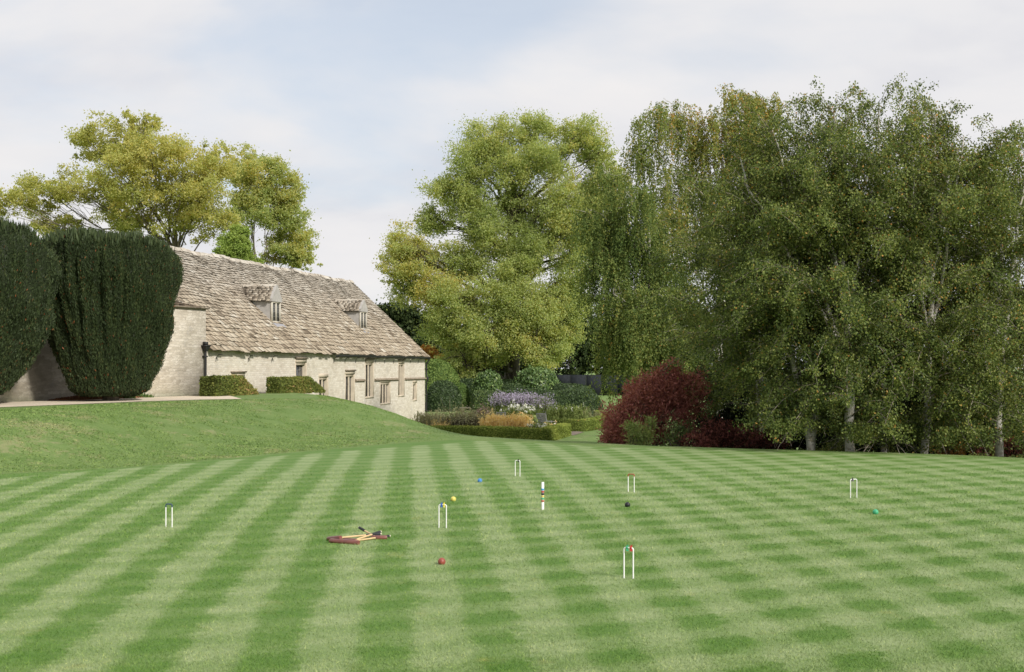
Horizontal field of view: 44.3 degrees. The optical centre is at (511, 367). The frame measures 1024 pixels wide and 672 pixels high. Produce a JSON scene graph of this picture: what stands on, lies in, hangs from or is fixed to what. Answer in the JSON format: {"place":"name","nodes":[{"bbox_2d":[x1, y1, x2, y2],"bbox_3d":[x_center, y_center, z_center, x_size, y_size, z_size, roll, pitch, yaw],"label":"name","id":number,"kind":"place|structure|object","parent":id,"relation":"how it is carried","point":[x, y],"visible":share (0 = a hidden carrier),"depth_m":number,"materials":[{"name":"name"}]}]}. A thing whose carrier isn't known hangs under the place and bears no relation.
{"place":"outdoors","nodes":[
{"label":"outdoors","id":0,"kind":"place"},
{"bbox_2d":[440,397,464,417],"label":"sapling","id":1,"kind":"object","parent":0,"point":[449,408],"visible":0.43,"depth_m":77.94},
{"bbox_2d":[0,440,1023,671],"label":"lawn","id":2,"kind":"structure","parent":0,"point":[455,455],"depth_m":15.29,"materials":[{"name":"plant"}]},
{"bbox_2d":[165,503,172,526],"bbox_3d":[-4.910,2.154,17.990,0.112,0.412,0.017,0,0,11],"label":"croquet hoop","id":3,"kind":"object","parent":2,"relation":"on","point":[171,514],"visible":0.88,"depth_m":17.98,"materials":[{"name":"white paint"}]},
{"bbox_2d":[327,533,381,540],"bbox_3d":[-2.101,2.246,16.748,0.731,0.091,0.251,0,0,-43],"label":"croquet mallet","id":4,"kind":"object","parent":2,"relation":"on","point":[336,537],"visible":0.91,"depth_m":16.59,"materials":[{"name":"beige wood"}]},
{"bbox_2d":[329,535,390,544],"bbox_3d":[-2.011,2.267,16.659,0.439,0.069,0.822,0,0,27],"label":"croquet mallet","id":5,"kind":"object","parent":2,"relation":"on","point":[345,541],"visible":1,"depth_m":16.32,"materials":[{"name":"red wood"}]},
{"bbox_2d":[343,531,381,539],"bbox_3d":[-1.994,2.248,16.753,0.210,0.096,0.599,0,0,30],"label":"croquet mallet","id":6,"kind":"object","parent":2,"relation":"on","point":[373,533],"visible":0.51,"depth_m":16.68,"materials":[{"name":"beige wood"}]},
{"bbox_2d":[358,526,386,538],"bbox_3d":[-1.936,2.238,16.923,0.198,0.124,0.650,0,0,-44],"label":"croquet mallet","id":7,"kind":"object","parent":2,"relation":"on","point":[376,536],"visible":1,"depth_m":16.74,"materials":[{"name":"red wood"}]},
{"bbox_2d":[438,558,445,564],"bbox_3d":[-0.817,2.257,14.612,0.089,0.090,0.089,0,0,0],"label":"croquet ball","id":8,"kind":"object","parent":2,"relation":"on","point":[441,561],"visible":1,"depth_m":14.58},
{"bbox_2d":[438,502,446,527],"bbox_3d":[-0.988,2.143,17.907,0.126,0.435,0.036,0,0,14],"label":"croquet hoop","id":9,"kind":"object","parent":2,"relation":"on","point":[443,504],"visible":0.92,"depth_m":17.91,"materials":[{"name":"white paint"}]},
{"bbox_2d":[541,482,543,509],"bbox_3d":[0.494,2.123,20.228,0.048,0.555,0.048,0,0,0],"label":"winning peg","id":10,"kind":"object","parent":2,"relation":"on","point":[542,495],"visible":0.98,"depth_m":20.21,"materials":[{"name":"white paint"}]},
{"bbox_2d":[623,545,633,578],"bbox_3d":[1.265,2.143,13.633,0.120,0.435,0.036,0,0,23],"label":"croquet hoop","id":11,"kind":"object","parent":2,"relation":"on","point":[630,548],"visible":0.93,"depth_m":13.62,"materials":[{"name":"white paint"}]},
{"bbox_2d":[628,474,634,491],"bbox_3d":[2.185,2.154,23.043,0.128,0.412,0.017,0,0,17],"label":"croquet hoop","id":12,"kind":"object","parent":2,"relation":"on","point":[628,482],"visible":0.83,"depth_m":23.04,"materials":[{"name":"white paint"}]},
{"bbox_2d":[850,477,856,497],"bbox_3d":[5.976,2.143,21.982,0.138,0.435,0.036,0,0,-14],"label":"croquet hoop","id":13,"kind":"object","parent":2,"relation":"on","point":[852,479],"visible":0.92,"depth_m":21.97,"materials":[{"name":"white paint"}]},
{"bbox_2d":[0,369,1023,473],"bbox_3d":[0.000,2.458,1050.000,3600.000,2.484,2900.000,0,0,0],"label":"ground","id":14,"kind":"structure","parent":0,"point":[585,438],"depth_m":37.33,"materials":[{"name":"green plant"}]},
{"bbox_2d":[0,215,61,394],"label":"clipped yew","id":15,"kind":"object","parent":14,"relation":"on","point":[30,274],"visible":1,"depth_m":40.41,"materials":[{"name":"green plant"}]},
{"bbox_2d":[47,395,142,400],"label":"yew litter","id":16,"kind":"object","parent":14,"relation":"on","point":[77,397],"visible":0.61,"depth_m":46.73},
{"bbox_2d":[0,305,210,401],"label":"old stone wall","id":17,"kind":"structure","parent":14,"relation":"on","point":[183,369],"depth_m":52.85,"materials":[{"name":"stone"}]},
{"bbox_2d":[38,225,183,400],"bbox_3d":[-14.747,-1.876,46.035,4.702,6.428,6.502,0,0,0],"label":"clipped yew","id":18,"kind":"object","parent":14,"relation":"on","point":[112,332],"visible":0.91,"depth_m":44.28,"materials":[{"name":"green plant"}]},
{"bbox_2d":[0,396,240,406],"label":"gravel drive","id":19,"kind":"structure","parent":14,"relation":"on","point":[27,403],"depth_m":45.97,"materials":[{"name":"gravel"}]},
{"bbox_2d":[0,106,251,250],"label":"plane tree","id":20,"kind":"object","parent":14,"relation":"on","point":[135,159],"visible":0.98,"depth_m":98.19,"materials":[{"name":"green plant"}]},
{"bbox_2d":[138,393,153,397],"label":"ground ivy","id":21,"kind":"object","parent":14,"relation":"on","point":[145,395],"visible":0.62,"depth_m":50.59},
{"bbox_2d":[199,374,258,395],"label":"wall hedge","id":22,"kind":"object","parent":14,"relation":"on","point":[226,385],"depth_m":53.46,"materials":[{"name":"plant"}]},
{"bbox_2d":[211,222,265,263],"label":"conifer","id":23,"kind":"object","parent":14,"relation":"on","point":[235,242],"visible":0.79,"depth_m":83.39,"materials":[{"name":"plant"}]},
{"bbox_2d":[223,141,323,271],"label":"maple tree","id":24,"kind":"object","parent":14,"relation":"on","point":[282,213],"visible":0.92,"depth_m":107.13,"materials":[{"name":"green plant"}]},
{"bbox_2d":[265,375,325,393],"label":"wall hedge","id":25,"kind":"object","parent":14,"relation":"on","point":[294,384],"depth_m":60.50,"materials":[{"name":"plant"}]},
{"bbox_2d":[170,246,430,419],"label":"stone barn","id":26,"kind":"structure","parent":14,"relation":"on","point":[341,338],"depth_m":69.87,"materials":[{"name":"stone"}]},
{"bbox_2d":[295,359,306,393],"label":"window","id":27,"kind":"structure","parent":26,"relation":"in","point":[300,364],"depth_m":65.76,"materials":[{"name":"stone"}]},
{"bbox_2d":[318,374,327,395],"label":"window","id":28,"kind":"structure","parent":26,"relation":"in","point":[322,378],"depth_m":68.89,"materials":[{"name":"stone"}]},
{"bbox_2d":[345,371,354,401],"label":"window","id":29,"kind":"structure","parent":26,"relation":"in","point":[349,375],"depth_m":72.98,"materials":[{"name":"stone"}]},
{"bbox_2d":[365,359,373,397],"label":"window","id":30,"kind":"structure","parent":26,"relation":"in","point":[369,363],"depth_m":76.17,"materials":[{"name":"stone"}]},
{"bbox_2d":[380,381,390,404],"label":"window","id":31,"kind":"structure","parent":26,"relation":"in","point":[385,386],"depth_m":78.95,"materials":[{"name":"stone"}]},
{"bbox_2d":[398,360,404,396],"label":"window","id":32,"kind":"structure","parent":26,"relation":"in","point":[401,364],"depth_m":82.36,"materials":[{"name":"stone"}]},
{"bbox_2d":[413,380,416,400],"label":"window","id":33,"kind":"structure","parent":26,"relation":"in","point":[414,381],"depth_m":85.06,"materials":[{"name":"stone"}]},
{"bbox_2d":[375,299,432,345],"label":"woodland tree","id":34,"kind":"object","parent":14,"relation":"on","point":[404,319],"visible":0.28,"depth_m":170.38,"materials":[{"name":"green plant"}]},
{"bbox_2d":[411,411,439,425],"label":"herb plant","id":35,"kind":"object","parent":14,"relation":"on","point":[423,419],"visible":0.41,"depth_m":67.87,"materials":[{"name":"plant"}]},
{"bbox_2d":[420,344,441,359],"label":"autumn tree","id":36,"kind":"object","parent":14,"relation":"on","point":[428,349],"visible":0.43,"depth_m":129.95,"materials":[{"name":"brown plant"}]},
{"bbox_2d":[417,308,457,363],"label":"woodland tree","id":37,"kind":"object","parent":14,"relation":"on","point":[435,341],"visible":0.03,"depth_m":175.64,"materials":[{"name":"green plant"}]},
{"bbox_2d":[426,418,451,425],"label":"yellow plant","id":38,"kind":"object","parent":14,"relation":"on","point":[442,423],"visible":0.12,"depth_m":66.49,"materials":[{"name":"green plant"}]},
{"bbox_2d":[430,407,449,425],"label":"herb plant","id":39,"kind":"object","parent":14,"relation":"on","point":[436,416],"visible":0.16,"depth_m":68.88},
{"bbox_2d":[425,359,459,400],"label":"topiary yew","id":40,"kind":"object","parent":14,"relation":"on","point":[439,369],"visible":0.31,"depth_m":114.66,"materials":[{"name":"plant"}]},
{"bbox_2d":[425,380,462,411],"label":"topiary yew","id":41,"kind":"object","parent":14,"relation":"on","point":[447,392],"visible":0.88,"depth_m":104.89,"materials":[{"name":"plant"}]},
{"bbox_2d":[429,408,463,425],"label":"seed head plant","id":42,"kind":"object","parent":14,"relation":"on","point":[443,420],"visible":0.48,"depth_m":67.30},
{"bbox_2d":[440,401,471,417],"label":"grassy perennial","id":43,"kind":"object","parent":14,"relation":"on","point":[453,413],"visible":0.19,"depth_m":70.47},
{"bbox_2d":[447,407,473,425],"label":"seed head plant","id":44,"kind":"object","parent":14,"relation":"on","point":[457,421],"visible":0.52,"depth_m":67.27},
{"bbox_2d":[455,382,470,409],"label":"topiary yew","id":45,"kind":"object","parent":14,"relation":"on","point":[463,388],"visible":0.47,"depth_m":108.23,"materials":[{"name":"plant"}]},
{"bbox_2d":[460,378,474,392],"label":"clipped hedge","id":46,"kind":"object","parent":14,"relation":"on","point":[467,382],"visible":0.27,"depth_m":115.23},
{"bbox_2d":[455,403,479,419],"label":"grassy perennial","id":47,"kind":"object","parent":14,"relation":"on","point":[468,410],"visible":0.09,"depth_m":70.65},
{"bbox_2d":[454,409,485,425],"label":"seed head plant","id":48,"kind":"object","parent":14,"relation":"on","point":[473,421],"visible":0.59,"depth_m":66.86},
{"bbox_2d":[452,317,502,377],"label":"woodland tree","id":49,"kind":"object","parent":14,"relation":"on","point":[474,360],"visible":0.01,"depth_m":183.22,"materials":[{"name":"green plant"}]},
{"bbox_2d":[470,409,491,425],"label":"seed head plant","id":50,"kind":"object","parent":14,"relation":"on","point":[482,416],"visible":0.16,"depth_m":67.21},
{"bbox_2d":[470,389,499,412],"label":"clipped hedge","id":51,"kind":"object","parent":14,"relation":"on","point":[479,397],"visible":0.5,"depth_m":97.59,"materials":[{"name":"plant"}]},
{"bbox_2d":[474,404,495,419],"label":"rusty perennial","id":52,"kind":"object","parent":14,"relation":"on","point":[479,411],"visible":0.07,"depth_m":68.37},
{"bbox_2d":[469,369,502,406],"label":"laurel bush","id":53,"kind":"object","parent":14,"relation":"on","point":[489,379],"visible":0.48,"depth_m":107.23,"materials":[{"name":"plant"}]},
{"bbox_2d":[482,403,497,415],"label":"grassy perennial","id":54,"kind":"object","parent":14,"relation":"on","point":[489,409],"visible":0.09,"depth_m":70.48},
{"bbox_2d":[478,409,503,425],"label":"golden perennial","id":55,"kind":"object","parent":14,"relation":"on","point":[485,420],"visible":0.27,"depth_m":66.27,"materials":[{"name":"orange plant"}]},
{"bbox_2d":[484,408,509,425],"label":"golden perennial","id":56,"kind":"object","parent":14,"relation":"on","point":[497,420],"visible":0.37,"depth_m":65.85,"materials":[{"name":"orange plant"}]},
{"bbox_2d":[369,105,629,378],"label":"plane tree","id":57,"kind":"object","parent":14,"relation":"on","point":[409,276],"visible":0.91,"depth_m":118.94,"materials":[{"name":"green plant"}]},
{"bbox_2d":[431,422,571,440],"bbox_3d":[-0.754,3.353,66.222,7.757,0.828,6.511,0,0,22],"label":"box hedge","id":58,"kind":"object","parent":14,"relation":"on","point":[558,431],"visible":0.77,"depth_m":63.81,"materials":[{"name":"plant"}]},
{"bbox_2d":[486,389,516,413],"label":"aster plant","id":59,"kind":"object","parent":14,"relation":"on","point":[499,401],"visible":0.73,"depth_m":82.84,"materials":[{"name":"purple plant"}]},
{"bbox_2d":[502,378,513,385],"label":"clipped hedge","id":60,"kind":"object","parent":14,"relation":"on","point":[506,381],"visible":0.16,"depth_m":117.32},
{"bbox_2d":[501,412,520,426],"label":"golden perennial","id":61,"kind":"object","parent":14,"relation":"on","point":[507,422],"visible":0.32,"depth_m":65.64,"materials":[{"name":"orange plant"}]},
{"bbox_2d":[501,400,522,416],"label":"white anemone","id":62,"kind":"object","parent":14,"relation":"on","point":[510,411],"visible":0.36,"depth_m":78.85,"materials":[{"name":"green plant"}]},
{"bbox_2d":[501,383,525,391],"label":"clipped hedge","id":63,"kind":"object","parent":14,"relation":"on","point":[510,386],"visible":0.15,"depth_m":104.30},
{"bbox_2d":[499,388,528,408],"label":"aster plant","id":64,"kind":"object","parent":14,"relation":"on","point":[518,399],"visible":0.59,"depth_m":82.76,"materials":[{"name":"purple plant"}]},
{"bbox_2d":[477,315,555,376],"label":"woodland tree","id":65,"kind":"object","parent":14,"relation":"on","point":[521,368],"visible":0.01,"depth_m":186.11,"materials":[{"name":"green plant"}]},
{"bbox_2d":[511,411,533,426],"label":"golden perennial","id":66,"kind":"object","parent":14,"relation":"on","point":[524,419],"visible":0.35,"depth_m":65.71,"materials":[{"name":"orange plant"}]},
{"bbox_2d":[511,389,541,414],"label":"aster plant","id":67,"kind":"object","parent":14,"relation":"on","point":[531,401],"visible":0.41,"depth_m":83.32,"materials":[{"name":"purple plant"}]},
{"bbox_2d":[512,403,541,422],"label":"white anemone","id":68,"kind":"object","parent":14,"relation":"on","point":[525,408],"visible":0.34,"depth_m":78.40,"materials":[{"name":"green plant"}]},
{"bbox_2d":[522,410,537,427],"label":"canna plant","id":69,"kind":"object","parent":14,"relation":"on","point":[533,414],"visible":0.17,"depth_m":67.45,"materials":[{"name":"green plant"}]},
{"bbox_2d":[513,365,560,389],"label":"laurel bush","id":70,"kind":"object","parent":14,"relation":"on","point":[541,377],"visible":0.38,"depth_m":105.88,"materials":[{"name":"plant"}]},
{"bbox_2d":[535,413,545,423],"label":"garden chair","id":71,"kind":"object","parent":14,"relation":"on","point":[538,416],"visible":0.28,"depth_m":73.14,"materials":[{"name":"grey wood"}]},
{"bbox_2d":[526,420,555,427],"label":"green perennial","id":72,"kind":"object","parent":14,"relation":"on","point":[535,425],"visible":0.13,"depth_m":65.11,"materials":[{"name":"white plant"}]},
{"bbox_2d":[534,392,556,422],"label":"aster plant","id":73,"kind":"object","parent":14,"relation":"on","point":[543,405],"visible":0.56,"depth_m":81.87,"materials":[{"name":"plant"}]},
{"bbox_2d":[541,414,555,424],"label":"garden chair","id":74,"kind":"object","parent":14,"relation":"on","point":[545,418],"visible":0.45,"depth_m":71.31,"materials":[{"name":"grey wood"}]},
{"bbox_2d":[494,387,603,415],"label":"clipped hedge","id":75,"kind":"object","parent":14,"relation":"on","point":[571,396],"visible":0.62,"depth_m":96.19,"materials":[{"name":"plant"}]},
{"bbox_2d":[540,404,569,420],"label":"green perennial","id":76,"kind":"object","parent":14,"relation":"on","point":[552,412],"visible":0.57,"depth_m":75.72,"materials":[{"name":"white plant"}]},
{"bbox_2d":[555,404,583,419],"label":"green perennial","id":77,"kind":"object","parent":14,"relation":"on","point":[571,414],"visible":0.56,"depth_m":75.71,"materials":[{"name":"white plant"}]},
{"bbox_2d":[535,287,606,374],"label":"woodland tree","id":78,"kind":"object","parent":14,"relation":"on","point":[579,365],"visible":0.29,"depth_m":183.04,"materials":[{"name":"green plant"}]},
{"bbox_2d":[552,383,596,393],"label":"clipped hedge","id":79,"kind":"object","parent":14,"relation":"on","point":[560,386],"visible":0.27,"depth_m":103.44,"materials":[{"name":"plant"}]},
{"bbox_2d":[547,415,604,429],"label":"bed edging","id":80,"kind":"object","parent":14,"relation":"on","point":[572,418],"visible":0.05,"depth_m":74.59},
{"bbox_2d":[563,402,591,418],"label":"green perennial","id":81,"kind":"object","parent":14,"relation":"on","point":[580,408],"visible":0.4,"depth_m":76.31,"materials":[{"name":"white plant"}]},
{"bbox_2d":[552,410,606,431],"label":"box hedge","id":82,"kind":"object","parent":14,"relation":"on","point":[587,424],"visible":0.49,"depth_m":72.75,"materials":[{"name":"plant"}]},
{"bbox_2d":[556,374,627,394],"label":"court fence","id":83,"kind":"object","parent":14,"relation":"on","point":[582,379],"visible":0.2,"depth_m":165.99,"materials":[{"name":"black metal"}]},
{"bbox_2d":[565,290,625,374],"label":"woodland tree","id":84,"kind":"object","parent":14,"relation":"on","point":[601,368],"visible":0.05,"depth_m":184.40,"materials":[{"name":"green plant"}]},
{"bbox_2d":[589,409,602,416],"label":"ornamental grass","id":85,"kind":"object","parent":14,"relation":"on","point":[596,412],"depth_m":78.29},
{"bbox_2d":[555,160,719,414],"bbox_3d":[5.970,-2.764,56.752,7.199,13.563,7.232,0,0,40],"label":"weeping birch","id":86,"kind":"object","parent":14,"relation":"on","point":[636,338],"visible":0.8,"depth_m":56.19,"materials":[{"name":"green plant"}]},
{"bbox_2d":[619,411,658,445],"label":"rhododendron","id":87,"kind":"object","parent":14,"relation":"on","point":[640,438],"visible":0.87,"depth_m":39.73,"materials":[{"name":"green plant"}]},
{"bbox_2d":[655,413,696,446],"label":"rhododendron","id":88,"kind":"object","parent":14,"relation":"on","point":[674,437],"visible":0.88,"depth_m":40.43,"materials":[{"name":"green plant"}]},
{"bbox_2d":[653,300,712,360],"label":"woodland tree","id":89,"kind":"object","parent":14,"relation":"on","point":[696,319],"visible":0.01,"depth_m":182.74,"materials":[{"name":"green plant"}]},
{"bbox_2d":[618,83,801,417],"bbox_3d":[9.959,-5.014,61.995,9.743,18.076,6.426,0,0,-12],"label":"weeping birch","id":90,"kind":"object","parent":14,"relation":"on","point":[696,150],"visible":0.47,"depth_m":61.51,"materials":[{"name":"green plant"}]},
{"bbox_2d":[706,301,766,379],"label":"woodland tree","id":91,"kind":"object","parent":14,"relation":"on","point":[724,335],"depth_m":181.38,"materials":[{"name":"green plant"}]},
{"bbox_2d":[638,112,917,449],"bbox_3d":[7.654,-2.321,37.036,7.915,10.712,7.430,0,0,0],"label":"birch","id":92,"kind":"object","parent":14,"relation":"on","point":[797,318],"visible":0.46,"depth_m":36.44,"materials":[{"name":"green plant"}]},
{"bbox_2d":[697,75,989,453],"bbox_3d":[9.355,-2.595,35.620,7.998,11.421,7.552,0,0,29],"label":"birch","id":93,"kind":"object","parent":14,"relation":"on","point":[851,363],"visible":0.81,"depth_m":35.14,"materials":[{"name":"green plant"}]},
{"bbox_2d":[827,77,1023,454],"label":"birch","id":94,"kind":"object","parent":14,"relation":"on","point":[965,198],"visible":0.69,"depth_m":35.15,"materials":[{"name":"green plant"}]},
{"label":"soil bed","id":95,"kind":"structure","parent":14,"relation":"on","visible":0},
{"bbox_2d":[596,356,715,446],"bbox_3d":[4.863,1.272,41.797,4.589,3.334,2.512,0,0,-25],"label":"azalea","id":96,"kind":"object","parent":95,"relation":"on","point":[666,394],"visible":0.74,"depth_m":41.49,"materials":[{"name":"red plant"}]},
{"bbox_2d":[625,190,819,449],"bbox_3d":[7.548,-1.150,44.145,7.204,10.559,6.349,0,0,0],"label":"birch","id":97,"kind":"object","parent":95,"relation":"on","point":[715,405],"visible":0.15,"depth_m":44.20,"materials":[{"name":"green plant"}]},
{"bbox_2d":[679,350,771,447],"bbox_3d":[8.162,1.405,46.644,3.897,4.720,4.384,0,0,17],"label":"evergreen shrub","id":98,"kind":"object","parent":95,"relation":"on","point":[725,413],"visible":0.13,"depth_m":45.72,"materials":[{"name":"green plant"}]},
{"bbox_2d":[676,413,792,449],"bbox_3d":[7.160,2.272,40.532,4.009,1.639,1.562,0,0,-7],"label":"azalea","id":99,"kind":"object","parent":95,"relation":"on","point":[708,437],"visible":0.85,"depth_m":40.27,"materials":[{"name":"red plant"}]},
{"bbox_2d":[734,361,839,449],"bbox_3d":[9.942,1.587,46.503,4.432,4.365,4.666,0,0,0],"label":"evergreen shrub","id":100,"kind":"object","parent":95,"relation":"on","point":[793,445],"visible":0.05,"depth_m":45.19,"materials":[{"name":"green plant"}]},
{"bbox_2d":[790,372,878,451],"bbox_3d":[11.895,1.474,46.001,4.369,4.587,4.099,0,0,0],"label":"evergreen shrub","id":101,"kind":"object","parent":95,"relation":"on","point":[821,441],"visible":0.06,"depth_m":44.69,"materials":[{"name":"green plant"}]},
{"bbox_2d":[786,71,983,454],"bbox_3d":[11.934,-2.719,40.958,7.291,13.614,7.802,0,0,17],"label":"birch","id":102,"kind":"object","parent":95,"relation":"on","point":[870,129],"visible":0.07,"depth_m":40.83,"materials":[{"name":"green plant"}]},
{"bbox_2d":[855,368,936,453],"bbox_3d":[13.590,1.472,45.504,4.089,4.591,4.071,0,0,0],"label":"evergreen shrub","id":103,"kind":"object","parent":95,"relation":"on","point":[879,450],"visible":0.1,"depth_m":44.53,"materials":[{"name":"green plant"}]},
{"bbox_2d":[894,353,993,454],"bbox_3d":[15.238,1.484,44.827,3.991,4.570,4.519,0,0,0],"label":"evergreen shrub","id":104,"kind":"object","parent":95,"relation":"on","point":[917,451],"visible":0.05,"depth_m":44.06,"materials":[{"name":"green plant"}]},
{"bbox_2d":[880,113,1023,456],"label":"birch","id":105,"kind":"object","parent":95,"relation":"on","point":[986,377],"visible":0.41,"depth_m":35.66,"materials":[{"name":"green plant"}]},
{"bbox_2d":[936,424,970,454],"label":"azalea","id":106,"kind":"object","parent":95,"relation":"on","point":[949,452],"visible":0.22,"depth_m":38.38,"materials":[{"name":"red plant"}]},
{"bbox_2d":[917,161,1023,457],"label":"birch","id":107,"kind":"object","parent":95,"relation":"on","point":[1016,456],"visible":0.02,"depth_m":41.26,"materials":[{"name":"green plant"}]},
{"bbox_2d":[953,369,1023,457],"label":"evergreen shrub","id":108,"kind":"object","parent":95,"relation":"on","point":[993,429],"visible":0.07,"depth_m":43.39,"materials":[{"name":"green plant"}]},
{"bbox_2d":[969,432,1023,457],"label":"azalea","id":109,"kind":"object","parent":95,"relation":"on","point":[1015,452],"visible":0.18,"depth_m":40.87,"materials":[{"name":"green plant"}]},
{"bbox_2d":[0,0,1023,368],"label":"sky","id":110,"kind":"structure","parent":0,"point":[361,94],"materials":[{"name":"white"}]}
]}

